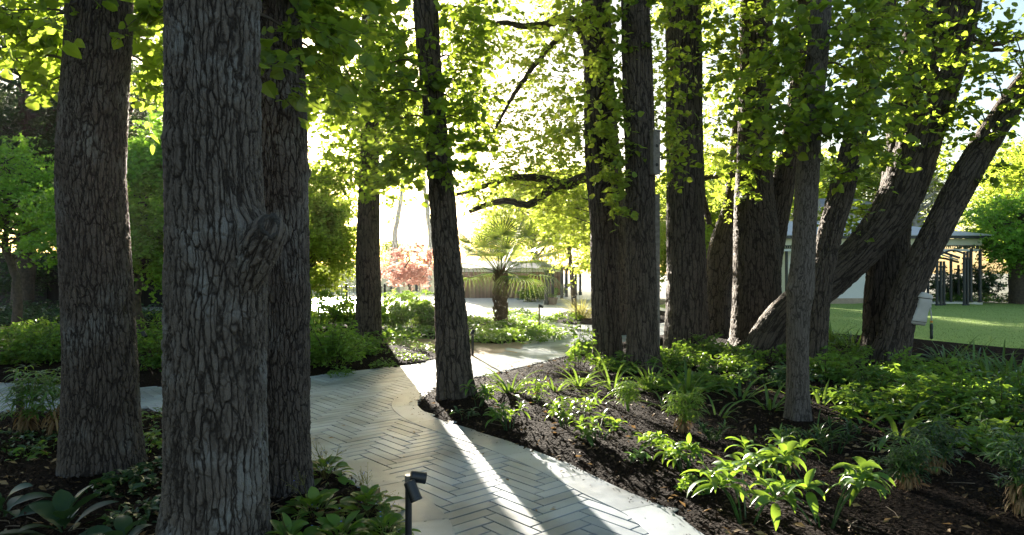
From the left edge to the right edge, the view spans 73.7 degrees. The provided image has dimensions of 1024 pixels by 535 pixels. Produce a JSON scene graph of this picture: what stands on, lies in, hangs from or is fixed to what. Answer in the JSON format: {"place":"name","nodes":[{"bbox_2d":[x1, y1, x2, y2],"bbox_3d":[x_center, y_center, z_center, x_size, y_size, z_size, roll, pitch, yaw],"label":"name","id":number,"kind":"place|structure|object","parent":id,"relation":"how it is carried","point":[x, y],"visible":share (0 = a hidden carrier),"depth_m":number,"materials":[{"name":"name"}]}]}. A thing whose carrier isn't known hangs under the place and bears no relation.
{"place":"outdoors","nodes":[
{"label":"outdoors","id":0,"kind":"place"},
{"bbox_2d":[0,409,399,534],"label":"bed","id":1,"kind":"object","parent":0,"point":[149,529],"visible":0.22,"depth_m":4.71,"materials":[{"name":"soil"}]},
{"bbox_2d":[0,483,52,530],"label":"hellebore","id":2,"kind":"object","parent":1,"relation":"on","point":[15,500],"visible":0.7,"depth_m":4.17,"materials":[{"name":"green plant"}]},
{"bbox_2d":[0,364,60,432],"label":"bamboo leaved plant","id":3,"kind":"object","parent":1,"relation":"on","point":[24,422],"visible":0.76,"depth_m":6.31,"materials":[{"name":"green plant"}]},
{"bbox_2d":[11,367,60,436],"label":"bamboo leaved plant","id":4,"kind":"object","parent":1,"relation":"on","point":[53,425],"visible":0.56,"depth_m":6.20,"materials":[{"name":"green plant"}]},
{"bbox_2d":[0,484,118,534],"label":"hellebore","id":5,"kind":"object","parent":1,"relation":"on","point":[59,511],"visible":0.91,"depth_m":3.90,"materials":[{"name":"green plant"}]},
{"bbox_2d":[0,0,163,477],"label":"tree","id":6,"kind":"object","parent":1,"relation":"on","point":[81,65],"visible":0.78,"depth_m":5.10,"materials":[{"name":"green plant"}]},
{"bbox_2d":[89,515,150,534],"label":"hellebore","id":7,"kind":"object","parent":1,"relation":"on","point":[124,524],"visible":1,"depth_m":3.72,"materials":[{"name":"green plant"}]},
{"bbox_2d":[83,467,161,497],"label":"ground cover bush","id":8,"kind":"object","parent":1,"relation":"on","point":[106,478],"visible":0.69,"depth_m":4.70,"materials":[{"name":"green plant"}]},
{"bbox_2d":[95,494,160,527],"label":"ground cover bush","id":9,"kind":"object","parent":1,"relation":"on","point":[156,500],"visible":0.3,"depth_m":4.16,"materials":[{"name":"green plant"}]},
{"bbox_2d":[109,0,412,534],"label":"tree","id":10,"kind":"object","parent":1,"relation":"on","point":[225,237],"visible":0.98,"depth_m":3.67,"materials":[{"name":"green plant"}]},
{"bbox_2d":[265,510,324,534],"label":"ribbed leaf plant","id":11,"kind":"object","parent":1,"relation":"on","point":[289,526],"visible":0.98,"depth_m":3.78,"materials":[{"name":"green plant"}]},
{"bbox_2d":[275,471,362,522],"bbox_3d":[-1.204,1.492,4.240,0.565,0.472,0.597,0,0,34],"label":"ribbed leaf plant","id":12,"kind":"object","parent":1,"relation":"on","point":[314,496],"visible":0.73,"depth_m":4.25,"materials":[{"name":"green plant"}]},
{"bbox_2d":[259,0,399,497],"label":"tree","id":13,"kind":"object","parent":1,"relation":"on","point":[289,105],"visible":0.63,"depth_m":4.63,"materials":[{"name":"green plant"}]},
{"bbox_2d":[311,441,356,485],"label":"ribbed leaf plant","id":14,"kind":"object","parent":1,"relation":"on","point":[322,462],"visible":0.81,"depth_m":5.07,"materials":[{"name":"green plant"}]},
{"bbox_2d":[311,499,379,534],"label":"ribbed leaf plant","id":15,"kind":"object","parent":1,"relation":"on","point":[335,523],"visible":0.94,"depth_m":3.82,"materials":[{"name":"green plant"}]},
{"bbox_2d":[329,466,404,526],"bbox_3d":[-0.908,1.493,4.336,0.599,0.449,0.525,0,0,19],"label":"ribbed leaf plant","id":16,"kind":"object","parent":1,"relation":"on","point":[366,494],"visible":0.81,"depth_m":4.33,"materials":[{"name":"green plant"}]},
{"bbox_2d":[353,488,420,534],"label":"ribbed leaf plant","id":17,"kind":"object","parent":1,"relation":"on","point":[393,519],"visible":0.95,"depth_m":3.91,"materials":[{"name":"green plant"}]},
{"bbox_2d":[404,470,426,534],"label":"garden spotlight","id":18,"kind":"object","parent":1,"relation":"on","point":[412,491],"visible":1,"depth_m":3.29,"materials":[{"name":"black metal"}]},
{"bbox_2d":[0,339,434,387],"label":"junction bed","id":19,"kind":"object","parent":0,"point":[147,374],"visible":0.13,"depth_m":10.71,"materials":[{"name":"soil"}]},
{"bbox_2d":[0,324,60,364],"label":"leafy shrub","id":20,"kind":"object","parent":19,"relation":"on","point":[7,356],"visible":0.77,"depth_m":10.70,"materials":[{"name":"green plant"}]},
{"bbox_2d":[5,106,164,334],"bbox_3d":[-7.412,-0.813,13.909,4.871,5.060,3.941,0,0,0],"label":"maple tree","id":21,"kind":"object","parent":19,"relation":"on","point":[144,177],"visible":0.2,"depth_m":12.89,"materials":[{"name":"green plant"}]},
{"bbox_2d":[137,329,162,371],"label":"leafy shrub","id":22,"kind":"object","parent":19,"relation":"on","point":[151,361],"visible":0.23,"depth_m":10.23,"materials":[{"name":"green plant"}]},
{"bbox_2d":[310,317,376,367],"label":"leafy shrub","id":23,"kind":"object","parent":19,"relation":"on","point":[345,347],"visible":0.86,"depth_m":10.51,"materials":[{"name":"green plant"}]},
{"bbox_2d":[302,0,445,341],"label":"tree","id":24,"kind":"object","parent":19,"relation":"on","point":[368,298],"visible":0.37,"depth_m":14.58,"materials":[{"name":"green plant"}]},
{"bbox_2d":[0,327,529,360],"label":"gravel path","id":25,"kind":"structure","parent":0,"point":[481,350],"depth_m":13.84,"materials":[{"name":"beige gravel"}]},
{"bbox_2d":[309,288,355,329],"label":"broad shrub","id":26,"kind":"object","parent":25,"relation":"on","point":[321,313],"visible":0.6,"depth_m":16.78,"materials":[{"name":"green plant"}]},
{"bbox_2d":[0,308,538,343],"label":"palm bed","id":27,"kind":"object","parent":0,"point":[412,326],"visible":0.05,"depth_m":17.59,"materials":[{"name":"plant"}]},
{"bbox_2d":[0,0,160,308],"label":"evergreen tree","id":28,"kind":"object","parent":27,"relation":"on","point":[21,113],"visible":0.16,"depth_m":24.14,"materials":[{"name":"green plant"}]},
{"bbox_2d":[308,170,357,311],"bbox_3d":[-5.465,-0.537,18.169,3.407,4.496,3.773,0,0,0],"label":"tree","id":29,"kind":"object","parent":27,"relation":"on","point":[332,241],"visible":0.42,"depth_m":17.73,"materials":[{"name":"green plant"}]},
{"bbox_2d":[381,288,424,327],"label":"broad shrub","id":30,"kind":"object","parent":27,"relation":"on","point":[390,319],"visible":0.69,"depth_m":17.52,"materials":[{"name":"green plant"}]},
{"bbox_2d":[430,210,575,324],"bbox_3d":[-0.349,0.053,18.622,4.200,3.309,4.013,0,0,0],"label":"fan palm","id":31,"kind":"object","parent":27,"relation":"on","point":[500,276],"visible":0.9,"depth_m":18.26,"materials":[{"name":"green plant"}]},
{"bbox_2d":[469,328,546,344],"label":"ground cover bush","id":32,"kind":"object","parent":27,"relation":"on","point":[501,333],"visible":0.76,"depth_m":14.52,"materials":[{"name":"green plant"}]},
{"bbox_2d":[1,286,665,354],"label":"terrace paving","id":33,"kind":"structure","parent":0,"point":[481,307],"depth_m":28.23,"materials":[{"name":"beige stone"}]},
{"bbox_2d":[0,130,56,328],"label":"maple tree","id":34,"kind":"object","parent":33,"relation":"on","point":[10,184],"visible":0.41,"depth_m":17.34,"materials":[{"name":"green plant"}]},
{"bbox_2d":[0,242,57,307],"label":"hedge shrub","id":35,"kind":"object","parent":33,"relation":"on","point":[7,286],"visible":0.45,"depth_m":26.77,"materials":[{"name":"green plant"}]},
{"bbox_2d":[0,253,162,306],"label":"board fence","id":36,"kind":"object","parent":33,"relation":"on","point":[53,294],"visible":0.06,"depth_m":28.00,"materials":[{"name":"brown wood"}]},
{"bbox_2d":[8,53,162,213],"bbox_3d":[-14.873,-3.589,27.276,8.495,10.587,8.802,0,0,-30],"label":"evergreen tree","id":37,"kind":"object","parent":33,"relation":"on","point":[49,134],"visible":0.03,"depth_m":25.21,"materials":[{"name":"green plant"}]},
{"bbox_2d":[380,237,432,306],"bbox_3d":[-3.964,0.252,26.447,2.596,2.901,2.830,0,0,-37],"label":"maple tree","id":38,"kind":"object","parent":33,"relation":"on","point":[411,276],"visible":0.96,"depth_m":26.17,"materials":[{"name":"red plant"}]},
{"bbox_2d":[462,261,559,297],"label":"fence","id":39,"kind":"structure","parent":33,"relation":"on","point":[470,292],"depth_m":36.00,"materials":[{"name":"wood"}]},
{"bbox_2d":[462,272,559,297],"bbox_3d":[-0.112,0.938,36.050,5.400,1.425,0.100,0,0,0],"label":"door","id":40,"kind":"structure","parent":39,"relation":"in","point":[469,292],"depth_m":36.00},
{"bbox_2d":[464,155,585,265],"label":"tree","id":41,"kind":"object","parent":33,"relation":"on","point":[508,207],"visible":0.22,"depth_m":44.61,"materials":[{"name":"green plant"}]},
{"bbox_2d":[438,0,626,334],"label":"tree","id":42,"kind":"object","parent":33,"relation":"on","point":[551,185],"visible":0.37,"depth_m":16.18,"materials":[{"name":"green plant"}]},
{"bbox_2d":[512,161,589,307],"bbox_3d":[2.670,-1.291,27.459,4.585,5.991,4.729,0,0,-44],"label":"tree","id":43,"kind":"object","parent":33,"relation":"on","point":[570,262],"visible":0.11,"depth_m":27.06,"materials":[{"name":"green plant"}]},
{"bbox_2d":[540,265,582,304],"bbox_3d":[2.883,0.760,34.712,0.708,1.721,11.030,0,0,14],"label":"pergola","id":44,"kind":"object","parent":33,"relation":"on","point":[546,295],"visible":0.5,"depth_m":31.44,"materials":[{"name":"grey wood"}]},
{"bbox_2d":[561,172,665,291],"bbox_3d":[3.910,-0.970,25.978,4.440,5.419,4.568,0,0,-22],"label":"tree","id":45,"kind":"object","parent":33,"relation":"on","point":[583,204],"visible":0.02,"depth_m":25.40,"materials":[{"name":"green plant"}]},
{"bbox_2d":[0,324,684,534],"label":"path","id":46,"kind":"structure","parent":0,"point":[467,488],"depth_m":5.73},
{"bbox_2d":[0,358,637,511],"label":"path grout","id":47,"kind":"object","parent":46,"relation":"attached to","point":[148,409],"depth_m":7.92,"materials":[{"name":"grey"}]},
{"bbox_2d":[679,368,743,391],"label":"leaved shrub","id":48,"kind":"object","parent":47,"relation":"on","point":[731,381],"visible":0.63,"depth_m":8.56,"materials":[{"name":"green plant"}]},
{"bbox_2d":[310,436,454,534],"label":"path border","id":49,"kind":"object","parent":46,"relation":"on","point":[425,509],"visible":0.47,"depth_m":4.82,"materials":[{"name":"grey concrete"}]},
{"bbox_2d":[391,337,703,534],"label":"path border","id":50,"kind":"object","parent":46,"relation":"on","point":[659,520],"visible":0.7,"depth_m":5.45,"materials":[{"name":"grey concrete"}]},
{"bbox_2d":[0,0,1023,273],"label":"sky","id":51,"kind":"structure","parent":0,"point":[412,223],"materials":[{"name":"white"}]},
{"bbox_2d":[417,333,1023,534],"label":"bed","id":52,"kind":"object","parent":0,"point":[913,527],"visible":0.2,"depth_m":5.64,"materials":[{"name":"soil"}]},
{"bbox_2d":[336,0,527,399],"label":"tree","id":53,"kind":"object","parent":52,"relation":"on","point":[437,163],"visible":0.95,"depth_m":8.11,"materials":[{"name":"green plant"}]},
{"bbox_2d":[0,349,1023,534],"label":"fallen leaves","id":54,"kind":"object","parent":52,"relation":"on","point":[800,524],"depth_m":5.55,"materials":[{"name":"brown plant"}]},
{"bbox_2d":[563,319,602,368],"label":"sapling","id":55,"kind":"object","parent":52,"relation":"on","point":[574,350],"visible":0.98,"depth_m":10.42,"materials":[{"name":"green plant"}]},
{"bbox_2d":[518,0,667,363],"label":"tree","id":56,"kind":"object","parent":52,"relation":"on","point":[601,116],"visible":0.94,"depth_m":10.68,"materials":[{"name":"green plant"}]},
{"bbox_2d":[569,408,627,446],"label":"whorled plant","id":57,"kind":"object","parent":52,"relation":"on","point":[586,431],"visible":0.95,"depth_m":6.03,"materials":[{"name":"green plant"}]},
{"bbox_2d":[589,350,640,373],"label":"leaved shrub","id":58,"kind":"object","parent":52,"relation":"on","point":[613,364],"visible":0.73,"depth_m":10.12,"materials":[{"name":"green plant"}]},
{"bbox_2d":[581,0,709,372],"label":"tree","id":59,"kind":"object","parent":52,"relation":"on","point":[642,338],"visible":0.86,"depth_m":10.11,"materials":[{"name":"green plant"}]},
{"bbox_2d":[536,0,758,348],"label":"tree","id":60,"kind":"object","parent":52,"relation":"on","point":[686,311],"visible":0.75,"depth_m":12.69,"materials":[{"name":"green plant"}]},
{"bbox_2d":[655,194,659,345],"bbox_3d":[2.308,0.264,10.900,0.095,2.872,0.080,0,0,-7],"label":"timber post","id":61,"kind":"object","parent":52,"relation":"on","point":[657,213],"visible":0.5,"depth_m":10.87,"materials":[{"name":"grey wood"}]},
{"bbox_2d":[644,345,699,372],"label":"leaved shrub","id":62,"kind":"object","parent":52,"relation":"on","point":[670,356],"visible":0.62,"depth_m":10.19,"materials":[{"name":"green plant"}]},
{"bbox_2d":[653,433,712,472],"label":"whorled plant","id":63,"kind":"object","parent":52,"relation":"on","point":[673,453],"visible":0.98,"depth_m":5.09,"materials":[{"name":"green plant"}]},
{"bbox_2d":[661,387,710,433],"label":"fine leaved plant","id":64,"kind":"object","parent":52,"relation":"on","point":[684,425],"visible":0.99,"depth_m":6.33,"materials":[{"name":"green plant"}]},
{"bbox_2d":[641,355,743,401],"bbox_3d":[2.174,1.446,8.183,1.284,0.812,1.389,0,0,0],"label":"strappy plant","id":65,"kind":"object","parent":52,"relation":"on","point":[688,387],"visible":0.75,"depth_m":8.09,"materials":[{"name":"green plant"}]},
{"bbox_2d":[650,0,739,336],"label":"tree","id":66,"kind":"object","parent":52,"relation":"on","point":[719,261],"visible":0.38,"depth_m":15.31,"materials":[{"name":"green plant"}]},
{"bbox_2d":[674,331,739,357],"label":"leaved shrub","id":67,"kind":"object","parent":52,"relation":"on","point":[714,350],"visible":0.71,"depth_m":11.97,"materials":[{"name":"green plant"}]},
{"bbox_2d":[610,0,810,345],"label":"tree","id":68,"kind":"object","parent":52,"relation":"on","point":[763,196],"visible":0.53,"depth_m":12.97,"materials":[{"name":"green plant"}]},
{"bbox_2d":[691,352,769,373],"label":"leaved shrub","id":69,"kind":"object","parent":52,"relation":"on","point":[737,362],"visible":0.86,"depth_m":10.00,"materials":[{"name":"green plant"}]},
{"bbox_2d":[680,452,806,529],"bbox_3d":[1.447,1.399,4.145,0.631,0.447,0.768,0,0,42],"label":"whorled plant","id":70,"kind":"object","parent":52,"relation":"on","point":[723,479],"visible":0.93,"depth_m":4.10,"materials":[{"name":"green plant"}]},
{"bbox_2d":[717,342,785,368],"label":"leaved shrub","id":71,"kind":"object","parent":52,"relation":"on","point":[732,350],"visible":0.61,"depth_m":10.85,"materials":[{"name":"green plant"}]},
{"bbox_2d":[725,429,825,480],"bbox_3d":[1.816,1.391,4.874,0.650,0.463,0.590,0,0,0],"label":"whorled plant","id":72,"kind":"object","parent":52,"relation":"on","point":[801,445],"visible":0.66,"depth_m":4.78,"materials":[{"name":"green plant"}]},
{"bbox_2d":[736,362,825,388],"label":"leaved shrub","id":73,"kind":"object","parent":52,"relation":"on","point":[779,373],"visible":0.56,"depth_m":8.92,"materials":[{"name":"green plant"}]},
{"bbox_2d":[749,441,895,528],"bbox_3d":[1.869,1.362,4.127,0.822,0.522,0.704,0,0,19],"label":"whorled plant","id":74,"kind":"object","parent":52,"relation":"on","point":[864,468],"visible":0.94,"depth_m":4.03,"materials":[{"name":"green plant"}]},
{"bbox_2d":[718,0,950,420],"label":"tree","id":75,"kind":"object","parent":52,"relation":"on","point":[818,112],"visible":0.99,"depth_m":6.86,"materials":[{"name":"green plant"}]},
{"bbox_2d":[809,351,867,382],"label":"leaved shrub","id":76,"kind":"object","parent":52,"relation":"on","point":[818,366],"visible":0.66,"depth_m":9.21,"materials":[{"name":"green plant"}]},
{"bbox_2d":[809,416,870,453],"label":"fine leaved plant","id":77,"kind":"object","parent":52,"relation":"on","point":[824,439],"visible":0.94,"depth_m":5.71,"materials":[{"name":"green plant"}]},
{"bbox_2d":[810,378,880,405],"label":"leaved shrub","id":78,"kind":"object","parent":52,"relation":"on","point":[820,391],"visible":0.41,"depth_m":7.72,"materials":[{"name":"green plant"}]},
{"bbox_2d":[820,332,873,365],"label":"leaved shrub","id":79,"kind":"object","parent":52,"relation":"on","point":[853,352],"visible":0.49,"depth_m":10.79,"materials":[{"name":"green plant"}]},
{"bbox_2d":[799,0,943,363],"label":"tree","id":80,"kind":"object","parent":52,"relation":"on","point":[833,219],"visible":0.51,"depth_m":10.72,"materials":[{"name":"green plant"}]},
{"bbox_2d":[826,357,916,392],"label":"leaved shrub","id":81,"kind":"object","parent":52,"relation":"on","point":[868,377],"visible":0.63,"depth_m":8.76,"materials":[{"name":"green plant"}]},
{"bbox_2d":[741,0,1002,358],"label":"tree","id":82,"kind":"object","parent":52,"relation":"on","point":[879,261],"visible":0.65,"depth_m":11.46,"materials":[{"name":"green plant"}]},
{"bbox_2d":[830,388,922,422],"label":"leaved shrub","id":83,"kind":"object","parent":52,"relation":"on","point":[880,409],"visible":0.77,"depth_m":7.01,"materials":[{"name":"green plant"}]},
{"bbox_2d":[858,345,949,384],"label":"leaved shrub","id":84,"kind":"object","parent":52,"relation":"on","point":[895,363],"visible":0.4,"depth_m":9.19,"materials":[{"name":"green plant"}]},
{"bbox_2d":[857,383,952,418],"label":"leaved shrub","id":85,"kind":"object","parent":52,"relation":"on","point":[925,408],"visible":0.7,"depth_m":7.22,"materials":[{"name":"green plant"}]},
{"bbox_2d":[863,428,947,491],"bbox_3d":[2.724,1.374,4.720,0.518,0.499,0.397,0,0,44],"label":"fine leaved plant","id":86,"kind":"object","parent":52,"relation":"on","point":[907,475],"visible":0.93,"depth_m":4.67,"materials":[{"name":"green plant"}]},
{"bbox_2d":[837,400,982,449],"bbox_3d":[3.677,1.449,6.264,1.187,0.685,1.277,0,0,6],"label":"strappy plant","id":87,"kind":"object","parent":52,"relation":"on","point":[893,424],"visible":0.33,"depth_m":6.07,"materials":[{"name":"green plant"}]},
{"bbox_2d":[904,414,971,475],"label":"fine leaved plant","id":88,"kind":"object","parent":52,"relation":"on","point":[938,431],"visible":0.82,"depth_m":5.03,"materials":[{"name":"green plant"}]},
{"bbox_2d":[887,365,990,403],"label":"leaved shrub","id":89,"kind":"object","parent":52,"relation":"on","point":[899,373],"visible":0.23,"depth_m":7.74,"materials":[{"name":"green plant"}]},
{"bbox_2d":[865,0,1023,363],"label":"tree","id":90,"kind":"object","parent":52,"relation":"on","point":[965,178],"visible":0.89,"depth_m":11.03,"materials":[{"name":"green plant"}]},
{"bbox_2d":[900,356,1006,387],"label":"leaved shrub","id":91,"kind":"object","parent":52,"relation":"on","point":[954,362],"visible":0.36,"depth_m":8.66,"materials":[{"name":"green plant"}]},
{"bbox_2d":[900,365,1023,418],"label":"leaved shrub","id":92,"kind":"object","parent":52,"relation":"on","point":[966,392],"visible":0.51,"depth_m":7.28,"materials":[{"name":"green plant"}]},
{"bbox_2d":[903,414,1023,456],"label":"leaved shrub","id":93,"kind":"object","parent":52,"relation":"on","point":[976,438],"visible":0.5,"depth_m":5.83,"materials":[{"name":"green plant"}]},
{"bbox_2d":[922,375,1023,426],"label":"leaved shrub","id":94,"kind":"object","parent":52,"relation":"on","point":[1015,413],"visible":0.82,"depth_m":6.77,"materials":[{"name":"green plant"}]},
{"bbox_2d":[979,429,1023,516],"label":"fine leaved plant","id":95,"kind":"object","parent":52,"relation":"on","point":[1015,498],"visible":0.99,"depth_m":4.22,"materials":[{"name":"green plant"}]},
{"bbox_2d":[563,274,1008,304],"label":"ground","id":96,"kind":"structure","parent":0,"point":[586,280],"depth_m":69.07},
{"bbox_2d":[354,84,425,293],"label":"gum tree","id":97,"kind":"object","parent":96,"relation":"on","point":[395,228],"visible":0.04,"depth_m":40.73,"materials":[{"name":"white plant"}]},
{"bbox_2d":[819,136,963,256],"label":"tree","id":98,"kind":"object","parent":96,"relation":"on","point":[862,187],"visible":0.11,"depth_m":42.85,"materials":[{"name":"green plant"}]},
{"bbox_2d":[960,261,1007,297],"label":"hedge shrub","id":99,"kind":"object","parent":96,"relation":"on","point":[987,286],"visible":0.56,"depth_m":32.59,"materials":[{"name":"green plant"}]},
{"bbox_2d":[955,145,1023,260],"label":"tree","id":100,"kind":"object","parent":96,"relation":"on","point":[991,190],"visible":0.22,"depth_m":40.57,"materials":[{"name":"green plant"}]},
{"bbox_2d":[660,303,1023,348],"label":"lawn","id":101,"kind":"structure","parent":0,"point":[952,332],"depth_m":19.29,"materials":[{"name":"green plant"}]},
{"bbox_2d":[657,180,725,282],"bbox_3d":[5.920,-0.542,21.501,3.807,4.516,3.700,0,0,0],"label":"tree","id":102,"kind":"object","parent":101,"relation":"on","point":[708,234],"visible":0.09,"depth_m":21.06,"materials":[{"name":"green plant"}]},
{"bbox_2d":[781,221,991,303],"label":"house","id":103,"kind":"structure","parent":101,"relation":"on","point":[853,293],"depth_m":29.49,"materials":[{"name":"stone"}]},
{"bbox_2d":[927,250,969,305],"bbox_3d":[18.611,0.440,29.888,2.102,2.421,3.664,0,0,27],"label":"arbour","id":104,"kind":"object","parent":101,"relation":"on","point":[940,285],"visible":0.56,"depth_m":28.37,"materials":[{"name":"grey paint"}]},
{"bbox_2d":[947,188,1023,303],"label":"maple tree","id":105,"kind":"object","parent":101,"relation":"on","point":[1000,224],"visible":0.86,"depth_m":29.30,"materials":[{"name":"green plant"}]},
{"bbox_2d":[911,292,932,338],"bbox_3d":[6.614,0.778,11.100,0.464,0.773,0.316,0,0,0],"label":"spotlight","id":106,"kind":"object","parent":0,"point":[924,306],"visible":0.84,"depth_m":10.97,"materials":[{"name":"grey plastic"}]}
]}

